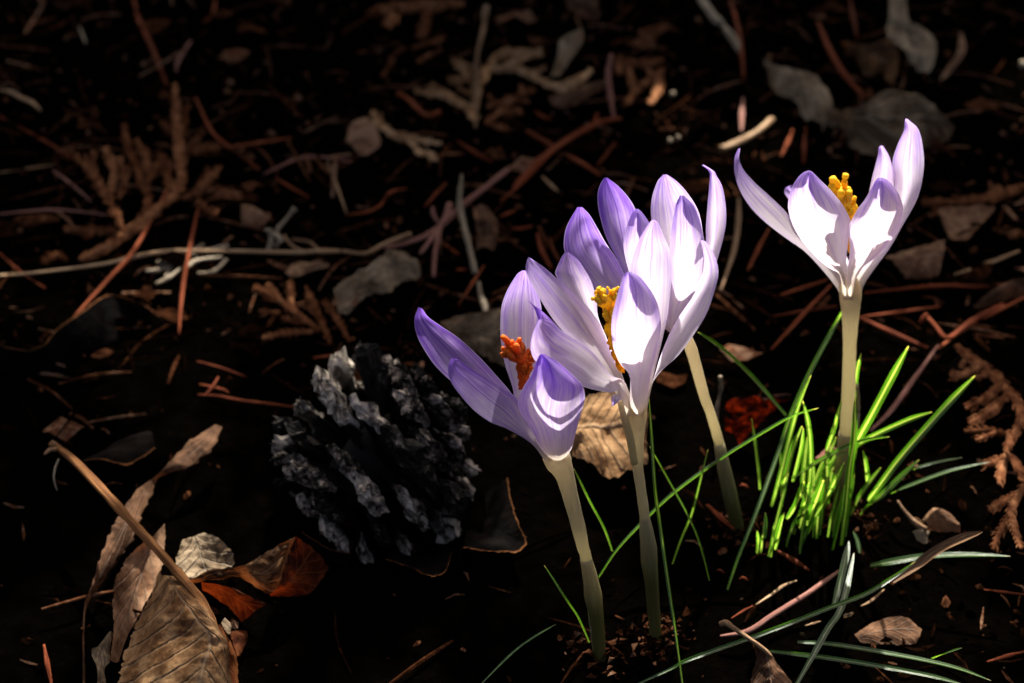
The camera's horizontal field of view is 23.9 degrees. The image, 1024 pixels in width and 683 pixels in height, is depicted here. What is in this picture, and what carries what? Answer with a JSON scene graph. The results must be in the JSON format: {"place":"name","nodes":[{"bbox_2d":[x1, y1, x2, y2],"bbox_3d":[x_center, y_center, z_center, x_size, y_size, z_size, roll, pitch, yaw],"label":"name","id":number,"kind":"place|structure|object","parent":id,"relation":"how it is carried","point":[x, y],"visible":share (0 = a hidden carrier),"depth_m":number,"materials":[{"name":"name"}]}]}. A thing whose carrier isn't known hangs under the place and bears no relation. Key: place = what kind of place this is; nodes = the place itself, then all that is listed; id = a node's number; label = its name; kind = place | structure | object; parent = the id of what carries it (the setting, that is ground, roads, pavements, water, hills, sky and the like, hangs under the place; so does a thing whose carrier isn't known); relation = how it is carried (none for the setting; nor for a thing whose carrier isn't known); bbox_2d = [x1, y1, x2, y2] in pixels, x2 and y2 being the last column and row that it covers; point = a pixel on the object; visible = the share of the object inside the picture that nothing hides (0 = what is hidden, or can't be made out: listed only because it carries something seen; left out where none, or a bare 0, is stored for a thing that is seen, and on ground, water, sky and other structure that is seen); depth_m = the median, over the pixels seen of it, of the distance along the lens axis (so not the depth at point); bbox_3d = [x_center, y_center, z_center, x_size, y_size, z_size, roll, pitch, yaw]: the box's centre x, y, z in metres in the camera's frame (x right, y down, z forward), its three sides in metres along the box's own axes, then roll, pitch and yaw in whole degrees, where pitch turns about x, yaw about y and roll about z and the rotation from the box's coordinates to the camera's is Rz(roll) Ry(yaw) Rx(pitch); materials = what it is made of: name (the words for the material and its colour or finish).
{"place":"outdoors","nodes":[
{"label":"outdoors","id":0,"kind":"place"},
{"bbox_2d":[0,0,1023,682],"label":"soil","id":1,"kind":"structure","parent":0,"point":[246,520],"depth_m":0.80,"materials":[{"name":"soil"}]},
{"bbox_2d":[43,644,52,682],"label":"pine needle","id":2,"kind":"object","parent":1,"relation":"on","point":[47,663],"visible":1,"depth_m":0.66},
{"bbox_2d":[0,208,107,214],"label":"pine needle","id":3,"kind":"object","parent":1,"relation":"on","point":[51,209],"visible":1,"depth_m":0.87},
{"bbox_2d":[14,215,114,264],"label":"cedar sprig","id":4,"kind":"object","parent":1,"relation":"on","point":[90,232],"visible":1,"depth_m":0.86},
{"bbox_2d":[0,294,151,377],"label":"dry leaf","id":5,"kind":"object","parent":1,"relation":"on","point":[92,327],"visible":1,"depth_m":0.80,"materials":[{"name":"plant"}]},
{"bbox_2d":[92,631,112,682],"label":"dry leaf","id":6,"kind":"object","parent":1,"relation":"on","point":[101,654],"visible":1,"depth_m":0.67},
{"bbox_2d":[84,431,154,465],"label":"dry leaf","id":7,"kind":"object","parent":1,"relation":"on","point":[129,450],"visible":1,"depth_m":0.74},
{"bbox_2d":[72,189,166,317],"bbox_3d":[-0.133,-0.032,0.846,0.007,0.007,0.082,9,34,13],"label":"pine needle","id":8,"kind":"object","parent":1,"relation":"on","point":[118,268],"visible":1,"depth_m":0.83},
{"bbox_2d":[109,524,164,662],"bbox_3d":[-0.107,0.069,0.689,0.011,0.013,0.062,0,33,0],"label":"dry leaf","id":9,"kind":"object","parent":1,"relation":"on","point":[135,579],"visible":0.92,"depth_m":0.69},
{"bbox_2d":[44,440,237,682],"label":"dry leaf","id":10,"kind":"object","parent":1,"relation":"on","point":[179,635],"visible":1,"depth_m":0.65,"materials":[{"name":"brown plant"}]},
{"bbox_2d":[73,83,222,261],"bbox_3d":[-0.134,-0.066,0.888,0.054,0.015,0.108,-5,33,-8],"label":"cedar sprig","id":11,"kind":"object","parent":1,"relation":"on","point":[182,149],"visible":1,"depth_m":0.88,"materials":[{"name":"plant"}]},
{"bbox_2d":[132,0,167,86],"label":"pine needle","id":12,"kind":"object","parent":1,"relation":"on","point":[149,41],"visible":1,"depth_m":0.99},
{"bbox_2d":[82,425,221,682],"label":"dry leaf","id":13,"kind":"object","parent":1,"relation":"on","point":[120,538],"visible":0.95,"depth_m":0.71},
{"bbox_2d":[146,243,228,284],"bbox_3d":[-0.110,-0.027,0.840,0.034,0.004,0.020,-28,42,-36],"label":"dry flower remnant","id":14,"kind":"object","parent":1,"relation":"on","point":[169,269],"visible":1,"depth_m":0.84,"materials":[{"name":"beige plant"}]},
{"bbox_2d":[178,207,198,334],"bbox_3d":[-0.112,-0.026,0.838,0.002,0.007,0.077,0,33,0],"label":"pine needle","id":15,"kind":"object","parent":1,"relation":"on","point":[187,260],"visible":1,"depth_m":0.83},
{"bbox_2d":[176,533,233,578],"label":"dry leaf","id":16,"kind":"object","parent":1,"relation":"on","point":[198,554],"visible":0.92,"depth_m":0.69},
{"bbox_2d":[0,232,411,276],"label":"twig","id":17,"kind":"object","parent":1,"relation":"on","point":[298,251],"visible":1,"depth_m":0.84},
{"bbox_2d":[195,97,259,169],"bbox_3d":[-0.111,-0.079,0.919,0.007,0.005,0.058,-18,37,-25],"label":"pine needle","id":18,"kind":"object","parent":1,"relation":"on","point":[216,136],"visible":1,"depth_m":0.91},
{"bbox_2d":[230,630,247,656],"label":"dry leaf","id":19,"kind":"object","parent":1,"relation":"on","point":[239,638],"visible":1,"depth_m":0.67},
{"bbox_2d":[198,394,293,407],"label":"pine needle","id":20,"kind":"object","parent":1,"relation":"on","point":[244,400],"visible":0.94,"depth_m":0.77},
{"bbox_2d":[240,204,269,227],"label":"dry leaf","id":21,"kind":"object","parent":1,"relation":"on","point":[253,216],"visible":1,"depth_m":0.86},
{"bbox_2d":[190,536,328,621],"bbox_3d":[-0.070,0.067,0.683,0.041,0.023,0.015,-9,34,-13],"label":"dry leaf","id":22,"kind":"object","parent":1,"relation":"on","point":[303,570],"visible":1,"depth_m":0.68,"materials":[{"name":"plant"}]},
{"bbox_2d":[264,206,297,249],"bbox_3d":[-0.082,-0.040,0.852,0.012,0.012,0.014,0,33,0],"label":"dry flower remnant","id":23,"kind":"object","parent":1,"relation":"on","point":[275,234],"visible":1,"depth_m":0.85,"materials":[{"name":"grey plant"}]},
{"bbox_2d":[251,280,350,343],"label":"cedar sprig","id":24,"kind":"object","parent":1,"relation":"on","point":[270,292],"visible":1,"depth_m":0.81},
{"bbox_2d":[285,261,328,277],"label":"dry leaf","id":25,"kind":"object","parent":1,"relation":"on","point":[297,269],"visible":1,"depth_m":0.84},
{"bbox_2d":[301,530,349,563],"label":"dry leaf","id":26,"kind":"object","parent":1,"relation":"on","point":[328,554],"visible":0.88,"depth_m":0.70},
{"bbox_2d":[346,117,380,155],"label":"dry leaf","id":27,"kind":"object","parent":1,"relation":"on","point":[362,138],"visible":1,"depth_m":0.91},
{"bbox_2d":[269,340,481,563],"bbox_3d":[-0.041,0.035,0.719,0.064,0.070,0.065,0,33,0],"label":"pine cone","id":28,"kind":"object","parent":1,"relation":"on","point":[418,434],"visible":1,"depth_m":0.71,"materials":[{"name":"plant"}]},
{"bbox_2d":[333,249,420,313],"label":"dry leaf","id":29,"kind":"object","parent":1,"relation":"on","point":[389,270],"visible":1,"depth_m":0.83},
{"bbox_2d":[370,110,441,161],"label":"cedar sprig","id":30,"kind":"object","parent":1,"relation":"on","point":[412,140],"visible":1,"depth_m":0.92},
{"bbox_2d":[380,36,444,77],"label":"cedar sprig","id":31,"kind":"object","parent":1,"relation":"on","point":[400,51],"visible":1,"depth_m":0.98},
{"bbox_2d":[396,90,440,116],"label":"twig","id":32,"kind":"object","parent":1,"relation":"on","point":[415,105],"visible":1,"depth_m":0.94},
{"bbox_2d":[386,545,451,576],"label":"dry leaf","id":33,"kind":"object","parent":1,"relation":"on","point":[436,564],"visible":1,"depth_m":0.70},
{"bbox_2d":[377,0,464,39],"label":"cedar sprig","id":34,"kind":"object","parent":1,"relation":"on","point":[428,7],"visible":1,"depth_m":1.02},
{"bbox_2d":[384,168,509,277],"bbox_3d":[-0.025,-0.045,0.868,0.024,0.009,0.068,13,35,19],"label":"twig","id":35,"kind":"object","parent":1,"relation":"on","point":[449,215],"visible":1,"depth_m":0.86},
{"bbox_2d":[440,309,504,365],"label":"dry leaf","id":36,"kind":"object","parent":1,"relation":"on","point":[478,332],"visible":0.77,"depth_m":0.80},
{"bbox_2d":[457,174,488,310],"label":"dry stalk","id":37,"kind":"object","parent":1,"relation":"on","point":[473,265],"visible":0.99,"depth_m":0.85,"materials":[{"name":"grey plant"}]},
{"bbox_2d":[473,4,489,128],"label":"dry stalk","id":38,"kind":"object","parent":1,"relation":"on","point":[485,12],"visible":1,"depth_m":0.96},
{"bbox_2d":[473,204,497,250],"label":"dry leaf","id":39,"kind":"object","parent":1,"relation":"on","point":[486,220],"visible":1,"depth_m":0.85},
{"bbox_2d":[464,478,526,552],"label":"dry leaf","id":40,"kind":"object","parent":1,"relation":"on","point":[501,531],"visible":1,"depth_m":0.71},
{"bbox_2d":[414,47,592,122],"bbox_3d":[-0.006,-0.102,0.951,0.070,0.010,0.044,-21,38,-29],"label":"cedar sprig","id":41,"kind":"object","parent":1,"relation":"on","point":[514,54],"visible":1,"depth_m":0.95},
{"bbox_2d":[484,106,523,131],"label":"cedar sprig","id":42,"kind":"object","parent":1,"relation":"on","point":[497,126],"visible":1,"depth_m":0.94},
{"bbox_2d":[414,270,605,660],"bbox_3d":[-0.001,0.046,0.645,0.046,0.137,0.030,20,38,28],"label":"crocus","id":43,"kind":"object","parent":1,"relation":"on","point":[540,410],"visible":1,"depth_m":0.62,"materials":[{"name":"purple plant"}]},
{"bbox_2d":[486,84,535,109],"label":"cedar sprig","id":44,"kind":"object","parent":1,"relation":"on","point":[523,92],"visible":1,"depth_m":0.95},
{"bbox_2d":[0,0,1023,682],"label":"leaf litter","id":45,"kind":"object","parent":1,"relation":"on","point":[66,428],"visible":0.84,"depth_m":0.89,"materials":[{"name":"plant"}]},
{"bbox_2d":[263,155,351,174],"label":"pine needle","id":46,"kind":"object","parent":45,"relation":"on","point":[300,158],"visible":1,"depth_m":0.90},
{"bbox_2d":[730,0,744,78],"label":"pine needle","id":47,"kind":"object","parent":45,"relation":"on","point":[739,35],"visible":1,"depth_m":0.99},
{"bbox_2d":[771,284,831,349],"bbox_3d":[0.098,-0.009,0.813,0.002,0.002,0.048,18,37,25],"label":"pine needle","id":48,"kind":"object","parent":45,"relation":"on","point":[801,315],"visible":1,"depth_m":0.81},
{"bbox_2d":[869,344,938,431],"bbox_3d":[0.127,0.015,0.773,0.003,0.006,0.050,19,38,27],"label":"pine needle","id":49,"kind":"object","parent":45,"relation":"on","point":[904,392],"visible":1,"depth_m":0.77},
{"bbox_2d":[482,624,555,682],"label":"grass blade","id":50,"kind":"object","parent":1,"relation":"on","point":[507,657],"depth_m":0.65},
{"bbox_2d":[500,152,552,201],"bbox_3d":[0.006,-0.061,0.894,0.002,0.001,0.042,16,36,23],"label":"pine needle","id":51,"kind":"object","parent":1,"relation":"on","point":[525,179],"visible":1,"depth_m":0.89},
{"bbox_2d":[512,113,621,187],"bbox_3d":[0.012,-0.075,0.917,0.026,0.005,0.067,23,39,31],"label":"twig","id":52,"kind":"object","parent":1,"relation":"on","point":[537,161],"visible":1,"depth_m":0.92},
{"bbox_2d":[551,28,583,76],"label":"dry leaf","id":53,"kind":"object","parent":1,"relation":"on","point":[570,44],"visible":1,"depth_m":0.96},
{"bbox_2d":[548,79,605,108],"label":"dry leaf","id":54,"kind":"object","parent":1,"relation":"on","point":[575,96],"visible":1,"depth_m":0.95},
{"bbox_2d":[566,0,601,20],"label":"dry leaf","id":55,"kind":"object","parent":1,"relation":"on","point":[587,10],"visible":1,"depth_m":1.01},
{"bbox_2d":[572,392,647,478],"bbox_3d":[0.030,0.027,0.732,0.023,0.012,0.035,0,33,0],"label":"dry leaf","id":56,"kind":"object","parent":1,"relation":"on","point":[600,442],"visible":0.59,"depth_m":0.73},
{"bbox_2d":[605,53,614,116],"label":"pine needle","id":57,"kind":"object","parent":1,"relation":"on","point":[609,83],"visible":1,"depth_m":0.95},
{"bbox_2d":[526,220,717,641],"bbox_3d":[0.027,0.036,0.643,0.048,0.150,0.032,10,34,14],"label":"crocus","id":58,"kind":"object","parent":1,"relation":"on","point":[582,349],"visible":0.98,"depth_m":0.62,"materials":[{"name":"purple plant"}]},
{"bbox_2d":[612,56,665,104],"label":"cedar sprig","id":59,"kind":"object","parent":1,"relation":"on","point":[657,77],"visible":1,"depth_m":0.96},
{"bbox_2d":[564,164,743,535],"bbox_3d":[0.042,0.016,0.679,0.057,0.149,0.031,0,33,0],"label":"crocus","id":60,"kind":"object","parent":1,"relation":"on","point":[675,215],"visible":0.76,"depth_m":0.65,"materials":[{"name":"purple plant"}]},
{"bbox_2d":[649,399,682,682],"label":"grass blade","id":61,"kind":"object","parent":1,"relation":"on","point":[661,531],"depth_m":0.66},
{"bbox_2d":[649,446,709,579],"bbox_3d":[0.048,0.049,0.682,0.020,0.053,0.007,0,33,0],"label":"grass blade","id":62,"kind":"object","parent":1,"relation":"on","point":[676,494],"depth_m":0.68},
{"bbox_2d":[672,450,707,563],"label":"grass blade","id":63,"kind":"object","parent":1,"relation":"on","point":[692,511],"depth_m":0.69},
{"bbox_2d":[598,408,816,576],"bbox_3d":[0.054,0.040,0.690,0.068,0.040,0.011,-13,35,-19],"label":"grass blade","id":64,"kind":"object","parent":1,"relation":"on","point":[699,473],"depth_m":0.69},
{"bbox_2d":[698,0,739,53],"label":"dry stalk","id":65,"kind":"object","parent":1,"relation":"on","point":[715,18],"visible":1,"depth_m":1.00,"materials":[{"name":"grey plant"}]},
{"bbox_2d":[719,198,740,291],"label":"dry stalk","id":66,"kind":"object","parent":1,"relation":"on","point":[736,237],"visible":1,"depth_m":0.85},
{"bbox_2d":[698,332,786,414],"bbox_3d":[0.067,0.008,0.722,0.034,0.040,0.007,-16,36,-23],"label":"grass blade","id":67,"kind":"object","parent":1,"relation":"on","point":[744,368],"depth_m":0.73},
{"bbox_2d":[719,117,774,151],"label":"dry stalk","id":68,"kind":"object","parent":1,"relation":"on","point":[748,136],"visible":1,"depth_m":0.91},
{"bbox_2d":[724,395,779,443],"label":"dry leaf","id":69,"kind":"object","parent":1,"relation":"on","point":[741,414],"visible":0.98,"depth_m":0.75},
{"bbox_2d":[719,619,791,682],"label":"dry leaf","id":70,"kind":"object","parent":1,"relation":"on","point":[767,669],"visible":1,"depth_m":0.66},
{"bbox_2d":[752,420,760,489],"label":"grass blade","id":71,"kind":"object","parent":1,"relation":"on","point":[756,457],"depth_m":0.72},
{"bbox_2d":[638,561,915,682],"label":"grass blade","id":72,"kind":"object","parent":1,"relation":"on","point":[803,617],"depth_m":0.66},
{"bbox_2d":[768,475,787,555],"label":"grass blade","id":73,"kind":"object","parent":1,"relation":"on","point":[780,506],"depth_m":0.71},
{"bbox_2d":[720,570,838,636],"bbox_3d":[0.077,0.074,0.680,0.045,0.005,0.005,-20,38,-28],"label":"pine needle","id":74,"kind":"object","parent":1,"relation":"on","point":[791,603],"visible":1,"depth_m":0.68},
{"bbox_2d":[726,312,841,589],"bbox_3d":[0.079,0.028,0.700,0.008,0.068,0.064,23,39,31],"label":"grass blade","id":75,"kind":"object","parent":1,"relation":"on","point":[793,409],"depth_m":0.71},
{"bbox_2d":[770,376,810,506],"bbox_3d":[0.082,0.030,0.711,0.007,0.057,0.014,0,33,0],"label":"grass blade","id":76,"kind":"object","parent":1,"relation":"on","point":[787,446],"depth_m":0.72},
{"bbox_2d":[781,427,801,486],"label":"grass blade","id":77,"kind":"object","parent":1,"relation":"on","point":[790,457],"depth_m":0.71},
{"bbox_2d":[786,482,804,518],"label":"grass blade","id":78,"kind":"object","parent":1,"relation":"on","point":[801,489],"depth_m":0.70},
{"bbox_2d":[763,58,832,130],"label":"dry leaf","id":79,"kind":"object","parent":1,"relation":"on","point":[808,92],"visible":1,"depth_m":0.94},
{"bbox_2d":[801,437,807,497],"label":"grass blade","id":80,"kind":"object","parent":1,"relation":"on","point":[804,460],"depth_m":0.73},
{"bbox_2d":[803,402,812,525],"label":"grass blade","id":81,"kind":"object","parent":1,"relation":"on","point":[810,445],"depth_m":0.71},
{"bbox_2d":[806,480,823,521],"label":"grass blade","id":82,"kind":"object","parent":1,"relation":"on","point":[816,499],"depth_m":0.70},
{"bbox_2d":[795,554,853,682],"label":"grass blade","id":83,"kind":"object","parent":1,"relation":"on","point":[831,623],"depth_m":0.67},
{"bbox_2d":[734,119,923,520],"bbox_3d":[0.087,0.004,0.697,0.052,0.150,0.033,0,33,0],"label":"crocus","id":84,"kind":"object","parent":1,"relation":"on","point":[823,226],"visible":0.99,"depth_m":0.67,"materials":[{"name":"purple plant"}]},
{"bbox_2d":[820,463,843,507],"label":"grass blade","id":85,"kind":"object","parent":1,"relation":"on","point":[832,486],"depth_m":0.71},
{"bbox_2d":[825,400,841,450],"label":"grass blade","id":86,"kind":"object","parent":1,"relation":"on","point":[833,430],"depth_m":0.70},
{"bbox_2d":[832,485,844,549],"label":"grass blade","id":87,"kind":"object","parent":1,"relation":"on","point":[840,508],"depth_m":0.70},
{"bbox_2d":[792,436,888,478],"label":"grass blade","id":88,"kind":"object","parent":1,"relation":"on","point":[824,457],"depth_m":0.71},
{"bbox_2d":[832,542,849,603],"bbox_3d":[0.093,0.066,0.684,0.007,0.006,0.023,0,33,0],"label":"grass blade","id":89,"kind":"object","parent":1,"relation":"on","point":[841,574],"depth_m":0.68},
{"bbox_2d":[817,21,865,98],"bbox_3d":[0.131,-0.113,0.972,0.004,0.003,0.066,-6,33,-9],"label":"pine needle","id":90,"kind":"object","parent":1,"relation":"on","point":[838,65],"visible":1,"depth_m":0.97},
{"bbox_2d":[839,397,857,545],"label":"grass blade","id":91,"kind":"object","parent":1,"relation":"on","point":[850,462],"depth_m":0.70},
{"bbox_2d":[768,650,958,682],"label":"grass blade","id":92,"kind":"object","parent":1,"relation":"on","point":[866,663],"depth_m":0.66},
{"bbox_2d":[850,468,880,515],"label":"grass blade","id":93,"kind":"object","parent":1,"relation":"on","point":[865,487],"depth_m":0.72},
{"bbox_2d":[839,38,898,85],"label":"dry leaf","id":94,"kind":"object","parent":1,"relation":"on","point":[876,57],"visible":1,"depth_m":0.97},
{"bbox_2d":[856,346,908,448],"bbox_3d":[0.107,0.018,0.714,0.010,0.059,0.030,0,33,0],"label":"grass blade","id":95,"kind":"object","parent":1,"relation":"on","point":[879,400],"depth_m":0.70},
{"bbox_2d":[854,616,921,644],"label":"dry leaf","id":96,"kind":"object","parent":1,"relation":"on","point":[896,629],"visible":1,"depth_m":0.68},
{"bbox_2d":[824,89,954,159],"bbox_3d":[0.144,-0.082,0.919,0.046,0.020,0.026,-6,33,-9],"label":"dry leaf","id":97,"kind":"object","parent":1,"relation":"on","point":[875,123],"visible":0.93,"depth_m":0.92,"materials":[{"name":"plant"}]},
{"bbox_2d":[860,460,918,514],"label":"grass blade","id":98,"kind":"object","parent":1,"relation":"on","point":[890,486],"depth_m":0.71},
{"bbox_2d":[859,316,927,348],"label":"pine needle","id":99,"kind":"object","parent":1,"relation":"on","point":[890,331],"visible":0.98,"depth_m":0.80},
{"bbox_2d":[797,640,990,680],"bbox_3d":[0.104,0.085,0.653,0.057,0.014,0.005,21,38,28],"label":"grass blade","id":100,"kind":"object","parent":1,"relation":"on","point":[857,647],"depth_m":0.66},
{"bbox_2d":[858,412,930,446],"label":"grass blade","id":101,"kind":"object","parent":1,"relation":"on","point":[897,424],"depth_m":0.71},
{"bbox_2d":[862,306,939,316],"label":"pine needle","id":102,"kind":"object","parent":1,"relation":"on","point":[900,311],"visible":1,"depth_m":0.81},
{"bbox_2d":[886,0,936,72],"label":"dry leaf","id":103,"kind":"object","parent":1,"relation":"on","point":[916,43],"visible":1,"depth_m":0.98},
{"bbox_2d":[886,239,945,279],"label":"dry leaf","id":104,"kind":"object","parent":1,"relation":"on","point":[920,262],"visible":1,"depth_m":0.84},
{"bbox_2d":[866,376,974,501],"bbox_3d":[0.121,0.030,0.715,0.029,0.043,0.010,0,33,0],"label":"grass blade","id":105,"kind":"object","parent":1,"relation":"on","point":[922,432],"depth_m":0.71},
{"bbox_2d":[896,500,959,532],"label":"dry leaf","id":106,"kind":"object","parent":1,"relation":"on","point":[939,520],"visible":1,"depth_m":0.71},
{"bbox_2d":[864,283,1003,293],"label":"pine needle","id":107,"kind":"object","parent":1,"relation":"on","point":[943,285],"visible":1,"depth_m":0.83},
{"bbox_2d":[892,531,981,582],"bbox_3d":[0.118,0.059,0.674,0.024,0.018,0.006,0,33,0],"label":"dry sheath","id":108,"kind":"object","parent":1,"relation":"on","point":[923,559],"visible":1,"depth_m":0.68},
{"bbox_2d":[870,552,1006,566],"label":"grass blade","id":109,"kind":"object","parent":1,"relation":"on","point":[900,559],"depth_m":0.69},
{"bbox_2d":[891,462,987,493],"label":"grass blade","id":110,"kind":"object","parent":1,"relation":"on","point":[932,476],"depth_m":0.72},
{"bbox_2d":[938,32,965,82],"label":"dry leaf","id":111,"kind":"object","parent":1,"relation":"on","point":[957,58],"visible":1,"depth_m":0.97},
{"bbox_2d":[919,303,1004,339],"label":"twig","id":112,"kind":"object","parent":1,"relation":"on","point":[964,326],"visible":1,"depth_m":0.80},
{"bbox_2d":[938,204,994,241],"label":"dry leaf","id":113,"kind":"object","parent":1,"relation":"on","point":[956,220],"visible":1,"depth_m":0.86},
{"bbox_2d":[922,183,1023,238],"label":"cedar sprig","id":114,"kind":"object","parent":1,"relation":"on","point":[997,193],"visible":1,"depth_m":0.88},
{"bbox_2d":[937,297,1023,348],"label":"pine needle","id":115,"kind":"object","parent":1,"relation":"on","point":[991,314],"visible":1,"depth_m":0.82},
{"bbox_2d":[947,344,1023,552],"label":"cedar sprig","id":116,"kind":"object","parent":1,"relation":"on","point":[1013,498],"visible":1,"depth_m":0.74,"materials":[{"name":"plant"}]},
{"bbox_2d":[974,278,1023,308],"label":"dry leaf","id":117,"kind":"object","parent":1,"relation":"on","point":[1010,289],"visible":1,"depth_m":0.82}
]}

